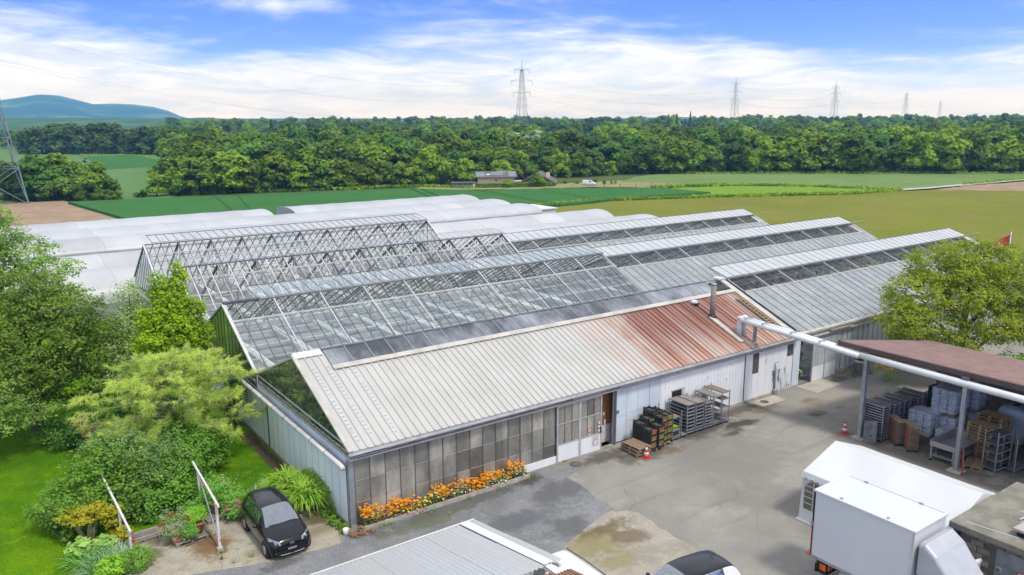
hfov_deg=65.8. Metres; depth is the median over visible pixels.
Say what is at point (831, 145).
broadleaf tree
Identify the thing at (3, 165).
broadleaf tree
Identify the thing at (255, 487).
white daisies
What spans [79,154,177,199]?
back meadow
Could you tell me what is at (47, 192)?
broadleaf tree
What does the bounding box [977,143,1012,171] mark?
broadleaf tree
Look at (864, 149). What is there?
broadleaf tree
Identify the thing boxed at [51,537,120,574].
daylily clump
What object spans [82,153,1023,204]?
field margin
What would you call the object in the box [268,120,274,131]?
conifer tree
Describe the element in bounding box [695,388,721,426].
plant trolley
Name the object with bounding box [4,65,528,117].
power line
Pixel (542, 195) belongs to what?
wheat field
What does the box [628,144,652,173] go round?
broadleaf tree
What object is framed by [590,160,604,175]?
broadleaf tree
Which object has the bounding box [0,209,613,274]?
poly tunnel
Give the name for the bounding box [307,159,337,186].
broadleaf tree
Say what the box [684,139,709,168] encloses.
broadleaf tree
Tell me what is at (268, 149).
broadleaf tree
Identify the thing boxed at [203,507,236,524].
wood pallet
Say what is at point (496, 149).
broadleaf tree
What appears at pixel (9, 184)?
broadleaf tree
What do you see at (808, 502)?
window
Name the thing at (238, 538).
concrete slab
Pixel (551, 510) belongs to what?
driveway
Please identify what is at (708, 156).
broadleaf tree
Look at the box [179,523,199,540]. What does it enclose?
fern plant
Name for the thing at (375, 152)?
broadleaf tree
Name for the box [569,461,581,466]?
drain cover
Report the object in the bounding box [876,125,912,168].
broadleaf tree
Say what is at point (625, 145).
broadleaf tree
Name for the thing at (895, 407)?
plant trolley
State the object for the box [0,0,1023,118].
sky
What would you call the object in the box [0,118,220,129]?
wooded rise
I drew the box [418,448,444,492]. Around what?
carton stack
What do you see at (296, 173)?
broadleaf tree
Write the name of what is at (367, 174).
broadleaf tree
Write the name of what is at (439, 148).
broadleaf tree
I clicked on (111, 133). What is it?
poplar tree
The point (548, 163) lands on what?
broadleaf tree
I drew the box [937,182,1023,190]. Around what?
brown patch
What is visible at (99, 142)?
poplar tree
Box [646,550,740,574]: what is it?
white suv
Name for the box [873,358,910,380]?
orange lilies
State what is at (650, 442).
plastic crate
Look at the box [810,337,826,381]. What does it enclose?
door
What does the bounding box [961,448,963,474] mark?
timber plank
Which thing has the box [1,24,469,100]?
power line
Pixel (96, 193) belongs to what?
scrub
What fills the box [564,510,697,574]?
gravel patch
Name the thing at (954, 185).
farm track
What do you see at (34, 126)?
poplar tree
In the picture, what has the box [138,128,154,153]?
poplar tree
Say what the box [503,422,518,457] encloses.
white cabinet
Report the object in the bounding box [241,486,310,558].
black car
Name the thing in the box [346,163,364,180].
broadleaf tree
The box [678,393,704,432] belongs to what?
plant trolley
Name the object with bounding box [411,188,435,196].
wheat field
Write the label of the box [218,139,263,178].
broadleaf tree
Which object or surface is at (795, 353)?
door leaf
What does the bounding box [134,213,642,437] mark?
glasshouse
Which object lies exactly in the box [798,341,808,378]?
plant shelf
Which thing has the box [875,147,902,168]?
broadleaf tree
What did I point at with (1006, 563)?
door
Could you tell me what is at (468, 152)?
broadleaf tree
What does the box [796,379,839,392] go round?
door apron
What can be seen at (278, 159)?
broadleaf tree
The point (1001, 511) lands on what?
concrete hut
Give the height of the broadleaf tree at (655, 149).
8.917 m
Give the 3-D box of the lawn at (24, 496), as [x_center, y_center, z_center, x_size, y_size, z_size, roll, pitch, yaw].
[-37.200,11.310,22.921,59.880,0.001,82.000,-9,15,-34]
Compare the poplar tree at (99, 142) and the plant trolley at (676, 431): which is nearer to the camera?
the plant trolley at (676, 431)
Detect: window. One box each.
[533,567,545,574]
[671,389,680,411]
[752,353,758,373]
[787,344,792,355]
[803,483,818,511]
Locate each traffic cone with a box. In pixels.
[641,444,651,458]
[839,421,848,434]
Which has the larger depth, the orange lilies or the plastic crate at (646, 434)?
the orange lilies
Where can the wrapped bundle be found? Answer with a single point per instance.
(1014, 411)
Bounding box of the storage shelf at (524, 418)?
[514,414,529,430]
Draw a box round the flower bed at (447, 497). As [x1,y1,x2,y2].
[357,459,529,531]
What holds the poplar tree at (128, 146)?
on the ground at (602, 178)
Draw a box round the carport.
[310,518,582,574]
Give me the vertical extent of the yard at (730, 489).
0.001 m
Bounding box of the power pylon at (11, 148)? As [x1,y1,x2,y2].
[0,100,28,203]
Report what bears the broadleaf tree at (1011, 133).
on the ground at (602, 178)
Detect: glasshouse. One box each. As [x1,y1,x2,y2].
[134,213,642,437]
[472,209,1021,384]
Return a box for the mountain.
[0,94,185,118]
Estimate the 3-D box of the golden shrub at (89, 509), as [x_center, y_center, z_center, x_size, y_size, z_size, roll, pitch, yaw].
[-15.985,8.886,30.003,2.349,1.685,1.376,-6,13,-26]
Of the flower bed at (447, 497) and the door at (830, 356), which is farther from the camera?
the door at (830, 356)
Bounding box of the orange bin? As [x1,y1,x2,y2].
[476,455,497,478]
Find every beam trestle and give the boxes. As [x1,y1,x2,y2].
[100,473,132,548]
[191,461,223,551]
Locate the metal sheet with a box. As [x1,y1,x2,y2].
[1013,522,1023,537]
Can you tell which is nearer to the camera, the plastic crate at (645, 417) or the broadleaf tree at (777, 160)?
the plastic crate at (645, 417)
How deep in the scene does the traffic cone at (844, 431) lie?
40.04 m
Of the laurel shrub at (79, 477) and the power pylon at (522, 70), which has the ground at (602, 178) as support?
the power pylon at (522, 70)
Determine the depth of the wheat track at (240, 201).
150.94 m
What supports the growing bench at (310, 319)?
on the glasshouse at (228, 338)
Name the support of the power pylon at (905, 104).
on the ground at (602, 178)
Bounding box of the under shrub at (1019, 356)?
[993,346,1023,360]
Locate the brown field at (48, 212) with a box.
[0,201,116,225]
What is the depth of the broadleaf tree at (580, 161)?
213.68 m
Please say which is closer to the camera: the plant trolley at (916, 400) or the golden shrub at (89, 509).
the golden shrub at (89, 509)
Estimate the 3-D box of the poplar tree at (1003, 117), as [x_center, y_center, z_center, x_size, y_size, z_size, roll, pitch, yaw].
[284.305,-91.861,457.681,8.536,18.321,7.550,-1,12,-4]
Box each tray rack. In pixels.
[886,413,906,445]
[901,419,919,451]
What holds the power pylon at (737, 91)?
on the ground at (602, 178)
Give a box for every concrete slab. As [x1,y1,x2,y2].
[117,519,221,574]
[201,512,269,569]
[237,503,340,561]
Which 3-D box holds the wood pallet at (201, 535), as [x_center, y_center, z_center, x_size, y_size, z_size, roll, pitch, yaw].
[-12.329,9.549,30.238,1.200,0.144,0.800,-10,15,-38]
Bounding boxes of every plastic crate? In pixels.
[633,418,647,426]
[640,413,654,421]
[641,438,656,443]
[642,424,657,432]
[642,429,656,434]
[642,430,656,436]
[642,434,656,439]
[642,436,656,441]
[643,405,657,412]
[650,420,664,428]
[653,411,667,419]
[655,417,667,421]
[659,409,672,417]
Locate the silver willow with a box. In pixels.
[506,130,542,140]
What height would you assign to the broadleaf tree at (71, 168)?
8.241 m
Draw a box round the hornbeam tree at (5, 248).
[0,203,91,386]
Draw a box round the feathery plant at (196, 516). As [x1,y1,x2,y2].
[181,504,209,526]
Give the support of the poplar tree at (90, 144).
on the ground at (602, 178)
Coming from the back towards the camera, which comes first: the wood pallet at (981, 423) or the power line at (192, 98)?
the power line at (192, 98)
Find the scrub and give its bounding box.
[0,163,1023,200]
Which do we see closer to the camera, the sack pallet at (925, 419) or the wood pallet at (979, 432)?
the wood pallet at (979, 432)
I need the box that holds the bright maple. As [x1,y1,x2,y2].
[127,259,221,414]
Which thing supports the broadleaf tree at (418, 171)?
on the dry meadow at (626, 184)
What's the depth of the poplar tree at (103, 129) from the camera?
370.91 m
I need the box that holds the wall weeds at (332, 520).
[318,504,349,533]
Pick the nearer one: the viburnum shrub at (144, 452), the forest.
the viburnum shrub at (144, 452)
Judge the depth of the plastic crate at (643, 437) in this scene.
37.86 m
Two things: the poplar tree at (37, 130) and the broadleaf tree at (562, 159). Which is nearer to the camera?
the broadleaf tree at (562, 159)
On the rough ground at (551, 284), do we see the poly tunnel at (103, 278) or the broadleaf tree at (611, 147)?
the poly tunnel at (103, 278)
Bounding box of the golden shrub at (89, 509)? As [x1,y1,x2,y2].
[53,498,123,539]
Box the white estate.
[530,548,605,574]
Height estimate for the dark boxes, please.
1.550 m
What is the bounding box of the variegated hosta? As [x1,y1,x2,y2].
[106,524,133,543]
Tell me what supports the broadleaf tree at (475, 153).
on the ground at (602, 178)
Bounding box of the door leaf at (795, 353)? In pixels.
[790,340,798,385]
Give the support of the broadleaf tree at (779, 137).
on the ground at (602, 178)
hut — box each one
[451,181,476,187]
[949,482,1023,574]
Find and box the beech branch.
[0,368,63,437]
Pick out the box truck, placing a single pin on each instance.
(861, 526)
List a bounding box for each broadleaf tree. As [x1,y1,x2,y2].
[0,160,9,185]
[0,167,25,194]
[4,157,34,193]
[13,183,32,200]
[15,154,64,192]
[29,152,70,197]
[34,179,61,197]
[47,154,89,195]
[49,160,86,194]
[69,184,87,199]
[75,160,117,192]
[98,175,121,193]
[137,189,148,196]
[145,172,167,195]
[146,155,180,184]
[159,166,187,195]
[170,150,196,158]
[171,142,213,170]
[172,155,200,194]
[185,157,221,193]
[191,142,225,160]
[191,155,235,193]
[214,143,234,155]
[214,150,258,192]
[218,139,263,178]
[233,154,259,192]
[255,167,280,187]
[256,145,287,159]
[257,149,292,186]
[266,140,295,166]
[283,161,313,190]
[289,137,323,161]
[290,145,334,183]
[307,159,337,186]
[312,152,328,161]
[316,139,354,161]
[322,157,353,185]
[336,147,358,174]
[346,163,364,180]
[352,141,365,179]
[355,141,395,173]
[356,158,383,183]
[377,160,396,183]
[382,136,414,171]
[390,161,414,183]
[392,148,421,169]
[404,165,426,183]
[410,144,430,173]
[414,144,452,181]
[426,143,457,176]
[441,168,456,181]
[450,150,468,171]
[454,158,474,181]
[461,150,478,164]
[467,163,484,180]
[468,147,492,166]
[477,148,499,170]
[490,146,520,170]
[490,160,515,170]
[491,147,513,162]
[500,180,511,186]
[516,150,532,174]
[521,150,533,165]
[527,144,554,168]
[529,173,545,185]
[530,165,538,171]
[540,156,560,173]
[543,146,561,164]
[550,153,570,176]
[556,150,572,165]
[566,150,592,176]
[577,148,592,167]
[588,147,606,167]
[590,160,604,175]
[598,141,626,167]
[604,161,616,172]
[611,141,630,165]
[616,150,637,173]
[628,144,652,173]
[639,136,664,162]
[645,144,667,173]
[651,136,689,171]
[656,136,677,159]
[675,140,706,168]
[678,136,692,155]
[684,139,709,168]
[695,151,711,171]
[700,135,727,165]
[711,155,726,170]
[721,141,750,171]
[731,135,753,164]
[745,151,760,171]
[747,132,772,169]
[750,135,778,171]
[764,133,789,168]
[769,150,786,169]
[775,137,808,169]
[786,156,802,169]
[790,131,830,170]
[808,135,843,169]
[828,142,859,171]
[837,131,886,172]
[856,128,891,167]
[866,157,882,171]
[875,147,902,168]
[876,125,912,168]
[883,130,914,160]
[885,137,922,168]
[894,128,919,168]
[900,131,938,171]
[917,140,951,171]
[919,129,937,168]
[931,127,972,169]
[945,129,991,166]
[956,128,972,167]
[965,140,995,168]
[970,130,992,169]
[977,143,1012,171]
[984,127,997,132]
[990,129,1009,159]
[992,135,1023,169]
[998,127,1023,170]
[1001,127,1022,164]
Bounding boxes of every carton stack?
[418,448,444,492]
[449,446,476,485]
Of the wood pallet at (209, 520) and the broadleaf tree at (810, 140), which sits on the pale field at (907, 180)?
the broadleaf tree at (810, 140)
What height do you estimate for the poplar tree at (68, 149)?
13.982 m
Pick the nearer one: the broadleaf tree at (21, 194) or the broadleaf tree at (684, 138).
the broadleaf tree at (21, 194)
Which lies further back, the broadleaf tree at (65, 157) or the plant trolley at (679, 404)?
the broadleaf tree at (65, 157)
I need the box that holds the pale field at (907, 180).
[622,172,1023,188]
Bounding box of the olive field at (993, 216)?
[556,190,1023,286]
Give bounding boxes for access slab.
[749,395,784,405]
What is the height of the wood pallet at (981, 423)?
0.144 m
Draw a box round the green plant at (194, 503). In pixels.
[182,498,209,515]
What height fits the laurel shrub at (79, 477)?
3.173 m
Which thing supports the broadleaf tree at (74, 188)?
on the ground at (602, 178)
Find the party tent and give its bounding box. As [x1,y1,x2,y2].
[795,441,995,536]
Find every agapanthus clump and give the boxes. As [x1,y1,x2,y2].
[256,463,315,503]
[277,469,334,516]
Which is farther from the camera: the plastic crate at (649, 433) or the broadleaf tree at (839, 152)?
the broadleaf tree at (839, 152)
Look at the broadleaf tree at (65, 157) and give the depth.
162.71 m
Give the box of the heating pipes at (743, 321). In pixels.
[709,315,862,358]
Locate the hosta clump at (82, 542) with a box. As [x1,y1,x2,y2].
[63,533,120,558]
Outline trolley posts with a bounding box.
[678,405,687,436]
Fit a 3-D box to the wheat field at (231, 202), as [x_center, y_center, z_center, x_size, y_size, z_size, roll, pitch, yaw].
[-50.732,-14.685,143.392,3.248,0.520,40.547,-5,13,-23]
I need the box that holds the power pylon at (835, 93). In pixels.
[829,81,840,116]
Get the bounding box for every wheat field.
[68,196,227,218]
[215,195,245,210]
[237,189,423,214]
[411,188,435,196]
[421,189,553,206]
[477,190,558,206]
[484,189,598,206]
[542,188,709,202]
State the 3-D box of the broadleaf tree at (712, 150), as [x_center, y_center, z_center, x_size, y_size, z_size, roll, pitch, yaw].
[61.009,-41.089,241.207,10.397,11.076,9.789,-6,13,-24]
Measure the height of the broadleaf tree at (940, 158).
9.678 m
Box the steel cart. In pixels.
[929,428,976,466]
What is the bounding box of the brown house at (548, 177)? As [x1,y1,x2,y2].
[514,171,557,184]
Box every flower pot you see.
[171,529,183,542]
[193,519,203,532]
[210,498,222,513]
[854,358,869,372]
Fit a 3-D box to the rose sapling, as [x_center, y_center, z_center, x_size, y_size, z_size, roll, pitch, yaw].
[-19.102,7.026,36.178,1.740,2.897,1.185,-4,13,-16]
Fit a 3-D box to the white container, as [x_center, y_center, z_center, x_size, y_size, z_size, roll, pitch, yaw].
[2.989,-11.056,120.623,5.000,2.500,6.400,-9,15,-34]
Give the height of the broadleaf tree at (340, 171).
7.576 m
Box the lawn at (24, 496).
[0,318,286,574]
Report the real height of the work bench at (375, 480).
0.880 m
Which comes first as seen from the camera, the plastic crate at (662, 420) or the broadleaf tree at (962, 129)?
the plastic crate at (662, 420)
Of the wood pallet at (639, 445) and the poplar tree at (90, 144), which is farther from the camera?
the poplar tree at (90, 144)
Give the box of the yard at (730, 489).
[220,315,1023,574]
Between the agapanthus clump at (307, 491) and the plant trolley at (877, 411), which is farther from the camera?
the plant trolley at (877, 411)
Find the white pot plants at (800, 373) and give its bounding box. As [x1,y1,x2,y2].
[798,366,804,378]
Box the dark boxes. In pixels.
[925,384,937,406]
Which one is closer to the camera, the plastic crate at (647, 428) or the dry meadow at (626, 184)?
the plastic crate at (647, 428)
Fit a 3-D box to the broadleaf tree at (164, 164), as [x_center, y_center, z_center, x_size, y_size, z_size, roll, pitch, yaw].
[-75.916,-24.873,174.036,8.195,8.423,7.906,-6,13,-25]
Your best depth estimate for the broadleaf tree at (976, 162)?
222.87 m
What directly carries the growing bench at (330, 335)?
on the glasshouse at (228, 338)
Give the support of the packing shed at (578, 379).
on the ground at (602, 178)
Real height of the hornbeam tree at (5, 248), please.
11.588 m
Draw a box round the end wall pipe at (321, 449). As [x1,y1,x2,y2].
[133,286,344,470]
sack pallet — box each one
[907,405,941,439]
[931,383,962,417]
[934,425,965,436]
[939,415,965,428]
[955,383,988,413]
[964,411,976,429]
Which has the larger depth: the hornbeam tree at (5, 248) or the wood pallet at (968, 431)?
the hornbeam tree at (5, 248)
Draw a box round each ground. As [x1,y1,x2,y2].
[0,130,1023,574]
[160,255,922,525]
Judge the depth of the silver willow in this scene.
244.39 m
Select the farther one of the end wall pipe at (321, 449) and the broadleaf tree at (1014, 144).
the broadleaf tree at (1014, 144)
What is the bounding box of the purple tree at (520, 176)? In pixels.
[516,173,524,179]
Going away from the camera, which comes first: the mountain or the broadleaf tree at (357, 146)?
the broadleaf tree at (357, 146)
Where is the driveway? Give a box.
[193,466,615,574]
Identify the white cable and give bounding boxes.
[968,522,1018,538]
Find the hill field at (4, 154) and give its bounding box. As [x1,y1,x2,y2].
[0,146,89,170]
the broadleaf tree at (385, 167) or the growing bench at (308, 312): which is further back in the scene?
the broadleaf tree at (385, 167)
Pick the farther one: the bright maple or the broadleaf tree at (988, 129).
the broadleaf tree at (988, 129)
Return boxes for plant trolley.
[658,401,680,440]
[668,396,695,435]
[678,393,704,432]
[687,391,713,429]
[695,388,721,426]
[703,383,729,423]
[857,396,890,441]
[870,395,900,417]
[881,390,911,419]
[894,389,924,407]
[898,386,927,406]
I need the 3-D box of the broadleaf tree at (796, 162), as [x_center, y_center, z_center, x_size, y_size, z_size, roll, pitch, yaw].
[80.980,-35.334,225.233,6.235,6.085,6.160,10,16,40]
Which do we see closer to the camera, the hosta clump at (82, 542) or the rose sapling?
the hosta clump at (82, 542)
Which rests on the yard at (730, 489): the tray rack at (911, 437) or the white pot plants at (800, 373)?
the tray rack at (911, 437)
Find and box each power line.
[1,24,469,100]
[1,32,519,101]
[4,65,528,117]
[5,61,458,117]
[6,0,509,86]
[29,0,490,85]
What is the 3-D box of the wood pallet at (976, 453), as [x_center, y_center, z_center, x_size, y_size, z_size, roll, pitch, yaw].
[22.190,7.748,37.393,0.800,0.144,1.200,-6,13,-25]
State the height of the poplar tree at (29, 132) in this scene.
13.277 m
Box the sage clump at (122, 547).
[84,536,153,568]
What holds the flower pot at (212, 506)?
on the wood pallet at (209, 520)
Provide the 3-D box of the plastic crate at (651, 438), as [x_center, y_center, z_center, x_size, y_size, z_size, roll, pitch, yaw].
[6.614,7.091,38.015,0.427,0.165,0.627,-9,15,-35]
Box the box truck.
[806,474,983,574]
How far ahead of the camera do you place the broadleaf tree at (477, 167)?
196.05 m
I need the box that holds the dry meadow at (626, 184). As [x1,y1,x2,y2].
[418,180,682,189]
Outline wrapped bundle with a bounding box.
[998,402,1023,447]
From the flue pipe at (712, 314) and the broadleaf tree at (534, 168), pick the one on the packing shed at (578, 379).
the flue pipe at (712, 314)
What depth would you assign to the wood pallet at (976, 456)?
37.21 m
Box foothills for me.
[228,118,905,122]
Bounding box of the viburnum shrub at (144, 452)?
[73,423,194,497]
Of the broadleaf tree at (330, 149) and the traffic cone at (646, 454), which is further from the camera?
the broadleaf tree at (330, 149)
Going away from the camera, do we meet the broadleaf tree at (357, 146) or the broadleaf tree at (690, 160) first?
the broadleaf tree at (357, 146)
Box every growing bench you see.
[202,288,449,323]
[204,275,407,304]
[206,280,422,312]
[208,283,433,315]
[236,293,480,332]
[240,297,495,341]
[247,301,512,350]
[252,307,525,361]
[254,358,287,371]
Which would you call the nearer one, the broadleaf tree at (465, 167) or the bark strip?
the bark strip
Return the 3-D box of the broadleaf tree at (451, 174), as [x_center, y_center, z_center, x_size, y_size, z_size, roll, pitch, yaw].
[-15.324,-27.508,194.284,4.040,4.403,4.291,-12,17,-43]
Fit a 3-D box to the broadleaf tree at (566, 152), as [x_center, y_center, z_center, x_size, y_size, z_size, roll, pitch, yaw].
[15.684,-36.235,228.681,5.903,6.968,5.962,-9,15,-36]
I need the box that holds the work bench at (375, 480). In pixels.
[355,465,412,505]
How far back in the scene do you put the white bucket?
30.43 m
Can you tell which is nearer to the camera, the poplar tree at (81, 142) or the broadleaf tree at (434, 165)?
the broadleaf tree at (434, 165)
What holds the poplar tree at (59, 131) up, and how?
on the hill field at (4, 154)
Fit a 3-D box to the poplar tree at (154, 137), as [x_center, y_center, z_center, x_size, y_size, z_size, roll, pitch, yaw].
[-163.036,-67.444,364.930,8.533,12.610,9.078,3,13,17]
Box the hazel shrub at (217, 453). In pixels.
[153,416,237,475]
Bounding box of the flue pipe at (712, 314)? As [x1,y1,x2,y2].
[708,283,716,318]
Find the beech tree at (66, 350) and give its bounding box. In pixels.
[0,266,131,430]
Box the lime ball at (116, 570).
[93,552,130,574]
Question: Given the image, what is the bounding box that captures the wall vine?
[219,362,246,427]
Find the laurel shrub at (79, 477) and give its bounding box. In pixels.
[21,439,172,544]
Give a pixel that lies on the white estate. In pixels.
(568, 560)
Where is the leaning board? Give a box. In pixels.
[863,420,877,443]
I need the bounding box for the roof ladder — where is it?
[735,298,777,324]
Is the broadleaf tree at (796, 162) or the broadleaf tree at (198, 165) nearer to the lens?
the broadleaf tree at (198, 165)
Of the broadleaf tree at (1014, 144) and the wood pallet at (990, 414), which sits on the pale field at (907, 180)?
the broadleaf tree at (1014, 144)
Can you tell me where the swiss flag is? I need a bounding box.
[993,232,1012,248]
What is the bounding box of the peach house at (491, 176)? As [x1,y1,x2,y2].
[474,171,516,182]
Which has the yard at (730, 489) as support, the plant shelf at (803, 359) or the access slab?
the access slab
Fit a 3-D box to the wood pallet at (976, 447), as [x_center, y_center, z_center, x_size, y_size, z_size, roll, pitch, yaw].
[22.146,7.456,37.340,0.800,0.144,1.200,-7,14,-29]
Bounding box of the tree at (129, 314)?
[92,279,154,406]
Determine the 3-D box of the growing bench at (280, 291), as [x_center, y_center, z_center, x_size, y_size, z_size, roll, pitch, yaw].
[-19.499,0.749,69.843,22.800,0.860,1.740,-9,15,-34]
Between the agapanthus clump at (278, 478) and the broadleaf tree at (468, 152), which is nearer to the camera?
the agapanthus clump at (278, 478)
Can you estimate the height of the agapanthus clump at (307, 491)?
1.162 m
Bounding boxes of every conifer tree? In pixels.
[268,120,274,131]
[287,124,292,140]
[537,137,544,169]
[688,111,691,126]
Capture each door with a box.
[556,400,580,462]
[580,395,601,455]
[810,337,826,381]
[823,334,838,377]
[994,548,1023,574]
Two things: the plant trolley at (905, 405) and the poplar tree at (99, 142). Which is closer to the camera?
the plant trolley at (905, 405)
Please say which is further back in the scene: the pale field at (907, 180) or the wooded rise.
the wooded rise
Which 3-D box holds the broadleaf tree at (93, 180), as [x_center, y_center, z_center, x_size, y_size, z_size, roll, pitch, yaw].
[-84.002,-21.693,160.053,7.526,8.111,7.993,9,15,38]
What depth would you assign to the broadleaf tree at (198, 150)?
176.26 m
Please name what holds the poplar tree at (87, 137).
on the ground at (602, 178)
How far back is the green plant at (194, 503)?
31.62 m
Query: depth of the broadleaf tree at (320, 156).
187.20 m
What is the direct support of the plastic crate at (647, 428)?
on the plastic crate at (649, 433)
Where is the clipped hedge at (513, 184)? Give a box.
[475,181,551,187]
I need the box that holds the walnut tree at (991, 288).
[870,236,1023,352]
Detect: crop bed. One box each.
[777,311,820,325]
[807,300,855,313]
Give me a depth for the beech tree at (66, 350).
39.54 m
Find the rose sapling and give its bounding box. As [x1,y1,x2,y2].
[72,411,107,448]
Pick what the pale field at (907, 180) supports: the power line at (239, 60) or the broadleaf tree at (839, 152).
the broadleaf tree at (839, 152)
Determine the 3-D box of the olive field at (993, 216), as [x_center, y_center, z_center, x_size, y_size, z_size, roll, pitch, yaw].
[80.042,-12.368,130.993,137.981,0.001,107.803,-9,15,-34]
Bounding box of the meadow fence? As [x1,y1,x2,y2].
[572,183,663,187]
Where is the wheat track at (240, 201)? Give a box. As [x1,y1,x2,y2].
[212,190,436,210]
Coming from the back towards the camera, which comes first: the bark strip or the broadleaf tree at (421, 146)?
the broadleaf tree at (421, 146)
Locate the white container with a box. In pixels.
[530,204,557,213]
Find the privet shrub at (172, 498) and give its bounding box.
[124,428,220,527]
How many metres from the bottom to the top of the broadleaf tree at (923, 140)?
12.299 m
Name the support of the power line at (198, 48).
hanging from the power pylon at (11, 148)
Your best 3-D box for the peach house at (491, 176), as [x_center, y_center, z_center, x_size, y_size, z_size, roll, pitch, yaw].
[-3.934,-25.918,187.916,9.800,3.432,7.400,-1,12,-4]
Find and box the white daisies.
[247,479,264,492]
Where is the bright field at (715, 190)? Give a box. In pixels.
[673,186,866,196]
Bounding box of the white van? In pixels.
[582,180,595,184]
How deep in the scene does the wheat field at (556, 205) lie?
154.92 m
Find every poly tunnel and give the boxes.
[0,199,510,242]
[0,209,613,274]
[0,214,666,331]
[1,209,273,233]
[3,203,541,261]
[277,194,478,214]
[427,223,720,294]
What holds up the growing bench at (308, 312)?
on the glasshouse at (228, 338)
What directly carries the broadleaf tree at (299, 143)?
on the ground at (602, 178)
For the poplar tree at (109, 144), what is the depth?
369.25 m
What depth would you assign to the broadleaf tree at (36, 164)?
156.24 m
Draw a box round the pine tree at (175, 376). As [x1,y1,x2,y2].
[63,340,266,470]
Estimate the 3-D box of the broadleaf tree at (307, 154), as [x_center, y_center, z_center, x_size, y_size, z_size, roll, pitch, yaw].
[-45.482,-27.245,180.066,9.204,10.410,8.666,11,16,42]
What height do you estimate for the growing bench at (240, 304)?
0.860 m
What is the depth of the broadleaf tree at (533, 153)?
221.77 m
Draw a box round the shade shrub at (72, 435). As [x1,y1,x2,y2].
[27,391,168,450]
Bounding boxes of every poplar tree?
[15,129,24,150]
[17,130,30,153]
[22,126,43,153]
[25,125,39,152]
[31,128,47,153]
[39,128,52,152]
[42,122,65,153]
[44,123,68,153]
[61,125,74,153]
[65,122,78,153]
[65,125,81,153]
[73,125,88,153]
[81,123,105,153]
[84,130,98,153]
[90,122,107,153]
[96,123,107,153]
[100,122,120,153]
[101,125,116,153]
[108,124,120,153]
[113,128,125,153]
[116,128,129,153]
[119,128,135,153]
[124,127,142,154]
[135,126,152,154]
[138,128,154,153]
[148,127,163,153]
[996,113,1008,122]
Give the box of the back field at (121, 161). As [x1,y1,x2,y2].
[86,155,157,168]
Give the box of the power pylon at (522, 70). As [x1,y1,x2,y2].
[511,67,532,125]
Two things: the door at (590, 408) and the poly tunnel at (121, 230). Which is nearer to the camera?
the door at (590, 408)
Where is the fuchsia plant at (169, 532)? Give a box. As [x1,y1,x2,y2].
[158,505,189,541]
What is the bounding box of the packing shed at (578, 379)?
[255,276,800,527]
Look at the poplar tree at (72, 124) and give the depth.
369.89 m
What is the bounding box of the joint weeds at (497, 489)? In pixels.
[210,370,848,562]
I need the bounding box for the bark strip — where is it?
[240,432,287,472]
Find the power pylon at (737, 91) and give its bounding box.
[728,77,741,123]
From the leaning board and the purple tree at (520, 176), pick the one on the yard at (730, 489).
the leaning board
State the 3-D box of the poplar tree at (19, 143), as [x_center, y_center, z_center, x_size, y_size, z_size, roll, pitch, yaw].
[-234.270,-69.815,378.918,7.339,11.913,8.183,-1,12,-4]
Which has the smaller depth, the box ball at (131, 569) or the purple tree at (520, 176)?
the box ball at (131, 569)
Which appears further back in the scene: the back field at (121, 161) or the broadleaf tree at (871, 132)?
the back field at (121, 161)
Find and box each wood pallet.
[126,526,162,545]
[170,528,208,548]
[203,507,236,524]
[291,498,320,511]
[620,446,649,457]
[621,438,650,452]
[621,444,649,454]
[964,436,994,446]
[964,456,987,471]
[965,430,989,443]
[966,424,992,437]
[966,428,995,439]
[966,445,993,455]
[967,418,1002,430]
[967,423,989,432]
[968,452,989,461]
[969,447,991,456]
[970,444,992,452]
[976,414,1010,425]
[977,409,1011,422]
[980,417,1010,427]
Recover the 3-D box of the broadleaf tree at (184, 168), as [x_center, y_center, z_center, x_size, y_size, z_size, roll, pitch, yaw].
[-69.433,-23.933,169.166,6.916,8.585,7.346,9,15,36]
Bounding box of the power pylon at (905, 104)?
[901,94,908,115]
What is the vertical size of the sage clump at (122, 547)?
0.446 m
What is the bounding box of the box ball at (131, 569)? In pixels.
[117,542,157,574]
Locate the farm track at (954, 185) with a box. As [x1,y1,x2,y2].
[904,179,1023,189]
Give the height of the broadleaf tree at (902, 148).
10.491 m
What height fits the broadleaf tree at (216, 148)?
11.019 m
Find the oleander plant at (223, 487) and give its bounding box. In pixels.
[195,469,246,520]
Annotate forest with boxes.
[0,113,1023,165]
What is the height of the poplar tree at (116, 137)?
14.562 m
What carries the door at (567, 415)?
in the packing shed at (578, 379)
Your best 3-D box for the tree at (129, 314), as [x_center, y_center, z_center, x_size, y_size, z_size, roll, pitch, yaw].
[-20.369,3.350,42.098,3.443,7.624,4.118,4,13,20]
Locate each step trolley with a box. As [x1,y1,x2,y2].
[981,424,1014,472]
[1000,430,1023,472]
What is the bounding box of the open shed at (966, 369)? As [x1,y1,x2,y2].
[838,340,1023,474]
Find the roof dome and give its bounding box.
[690,300,698,305]
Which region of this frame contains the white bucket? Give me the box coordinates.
[343,527,348,535]
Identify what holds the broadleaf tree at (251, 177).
on the ground at (602, 178)
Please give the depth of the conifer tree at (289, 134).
242.37 m
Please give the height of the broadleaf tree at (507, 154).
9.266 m

